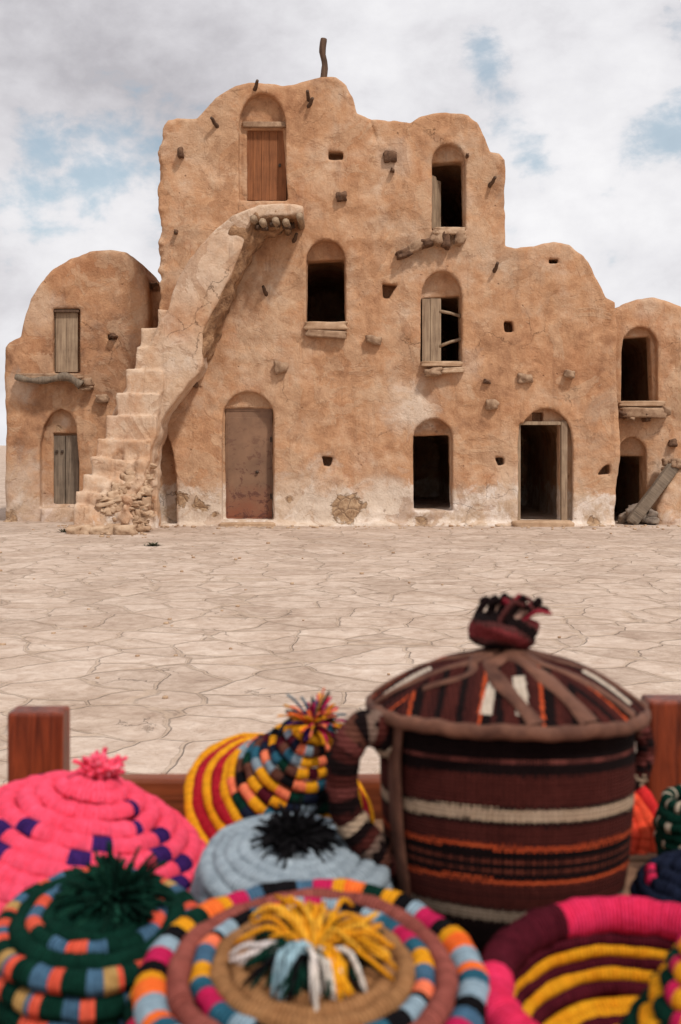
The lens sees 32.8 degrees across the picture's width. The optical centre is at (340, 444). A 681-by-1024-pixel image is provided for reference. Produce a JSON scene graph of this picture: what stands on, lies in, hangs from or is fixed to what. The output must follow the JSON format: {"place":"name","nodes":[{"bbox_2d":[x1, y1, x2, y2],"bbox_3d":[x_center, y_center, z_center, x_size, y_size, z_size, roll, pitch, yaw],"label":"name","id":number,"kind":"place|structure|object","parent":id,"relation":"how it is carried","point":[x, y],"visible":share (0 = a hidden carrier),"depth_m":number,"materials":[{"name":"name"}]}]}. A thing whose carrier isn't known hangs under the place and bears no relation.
{"place":"outdoors","nodes":[
{"label":"outdoors","id":0,"kind":"place"},
{"bbox_2d":[0,446,680,785],"bbox_3d":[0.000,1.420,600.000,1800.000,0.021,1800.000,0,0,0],"label":"ground","id":1,"kind":"structure","parent":0,"point":[352,640],"depth_m":9.63,"materials":[{"name":"beige stone"}]},
{"bbox_2d":[3,250,160,521],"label":"domed house","id":2,"kind":"structure","parent":1,"relation":"on","point":[70,355],"depth_m":21.32,"materials":[{"name":"brown paint"}]},
{"bbox_2d":[54,436,78,503],"bbox_3d":[-5.117,0.482,21.548,0.487,1.293,0.057,0,0,0],"label":"door","id":3,"kind":"structure","parent":2,"relation":"in","point":[72,457],"depth_m":21.55,"materials":[{"name":"grey wood"}]},
{"bbox_2d":[144,542,159,546],"bbox_3d":[-2.620,1.386,16.134,0.358,0.060,0.359,0,0,0],"label":"weed","id":4,"kind":"object","parent":1,"relation":"on","point":[152,544],"visible":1,"depth_m":16.14,"materials":[{"name":"green plant"}]},
{"bbox_2d":[0,524,680,698],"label":"pebbles","id":5,"kind":"object","parent":1,"relation":"on","point":[236,526],"visible":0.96,"depth_m":19.28,"materials":[{"name":"beige stone"}]},
{"bbox_2d":[65,38,619,534],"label":"granary building","id":6,"kind":"structure","parent":1,"relation":"on","point":[363,320],"depth_m":20.20,"materials":[{"name":"paint"}]},
{"bbox_2d":[225,408,271,518],"bbox_3d":[-1.617,0.330,20.400,0.823,1.963,0.080,0,0,0],"label":"door","id":7,"kind":"structure","parent":6,"relation":"in","point":[248,430],"depth_m":20.41,"materials":[{"name":"brown wood"}]},
{"bbox_2d":[247,131,285,200],"bbox_3d":[-1.314,-4.952,20.460,0.714,1.285,0.068,0,0,0],"label":"door","id":8,"kind":"structure","parent":6,"relation":"in","point":[273,153],"depth_m":20.45,"materials":[{"name":"orange wood"}]},
{"bbox_2d":[7,695,680,1012],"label":"display stand","id":9,"kind":"object","parent":1,"relation":"on","point":[38,739],"visible":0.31,"depth_m":1.50,"materials":[{"name":"red wood"}]},
{"bbox_2d":[0,841,200,1023],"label":"green basket","id":10,"kind":"object","parent":9,"relation":"on","point":[76,943],"visible":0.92,"depth_m":0.97,"materials":[{"name":"fabric"}]},
{"bbox_2d":[0,747,206,912],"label":"pink basket","id":11,"kind":"object","parent":9,"relation":"on","point":[52,823],"visible":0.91,"depth_m":1.18,"materials":[{"name":"fabric"}]},
{"bbox_2d":[184,688,374,843],"bbox_3d":[-0.047,0.357,1.316,0.233,0.196,0.232,19,30,0],"label":"yellow basket","id":12,"kind":"object","parent":9,"relation":"on","point":[223,782],"visible":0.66,"depth_m":1.29,"materials":[{"name":"fabric"}]},
{"bbox_2d":[190,796,392,904],"bbox_3d":[-0.047,0.415,1.129,0.198,0.129,0.198,2,10,0],"label":"grey basket","id":13,"kind":"object","parent":9,"relation":"on","point":[275,846],"visible":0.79,"depth_m":1.10,"materials":[{"name":"fabric"}]},
{"bbox_2d":[124,878,489,1023],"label":"round basket","id":14,"kind":"object","parent":9,"relation":"on","point":[333,951],"visible":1,"depth_m":0.87,"materials":[{"name":"fabric"}]},
{"bbox_2d":[325,593,654,954],"bbox_3d":[0.169,0.320,1.181,0.287,0.340,0.287,0,0,26],"label":"lidded basket","id":15,"kind":"object","parent":9,"relation":"on","point":[515,771],"visible":0.85,"depth_m":1.08,"materials":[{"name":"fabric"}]},
{"bbox_2d":[480,895,680,1023],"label":"open basket","id":16,"kind":"object","parent":9,"relation":"on","point":[590,960],"visible":0.85,"depth_m":0.97,"materials":[{"name":"fabric"}]},
{"bbox_2d":[630,785,657,854],"bbox_3d":[0.314,0.472,1.396,0.168,0.169,0.032,6,-28,0],"label":"red basket","id":17,"kind":"object","parent":9,"relation":"on","point":[645,809],"visible":0.03,"depth_m":1.40,"materials":[{"name":"fabric"}]},
{"bbox_2d":[620,934,680,1023],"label":"cone basket","id":18,"kind":"object","parent":9,"relation":"on","point":[657,1000],"visible":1,"depth_m":0.79,"materials":[{"name":"fabric"}]},
{"bbox_2d":[629,848,680,902],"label":"navy basket","id":19,"kind":"object","parent":9,"relation":"on","point":[657,878],"visible":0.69,"depth_m":1.12,"materials":[{"name":"fabric"}]},
{"bbox_2d":[652,784,680,855],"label":"dotted basket","id":20,"kind":"object","parent":9,"relation":"on","point":[666,821],"visible":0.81,"depth_m":1.31,"materials":[{"name":"fabric"}]},
{"bbox_2d":[617,503,659,524],"bbox_3d":[5.304,1.250,20.724,0.670,0.412,0.932,0,0,0],"label":"rubble heap","id":21,"kind":"object","parent":1,"relation":"on","point":[650,517],"visible":0.54,"depth_m":20.43,"materials":[{"name":"grey stone"}]},
{"bbox_2d":[614,297,680,512],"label":"vaulted house","id":22,"kind":"structure","parent":1,"relation":"on","point":[648,363],"depth_m":20.92,"materials":[{"name":"beige paint"}]},
{"bbox_2d":[627,463,678,524],"bbox_3d":[5.506,0.891,20.440,0.212,1.336,0.128,39,-5,-6],"label":"leaning plank","id":23,"kind":"object","parent":1,"relation":"on","point":[649,498],"visible":0.97,"depth_m":20.39,"materials":[{"name":"brown wood"}]},
{"bbox_2d":[651,458,680,524],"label":"ruined wall","id":24,"kind":"structure","parent":1,"relation":"on","point":[666,505],"depth_m":20.46,"materials":[{"name":"beige paint"}]},
{"bbox_2d":[0,0,680,445],"label":"sky","id":25,"kind":"structure","parent":0,"point":[579,100],"materials":[{"name":"white"}]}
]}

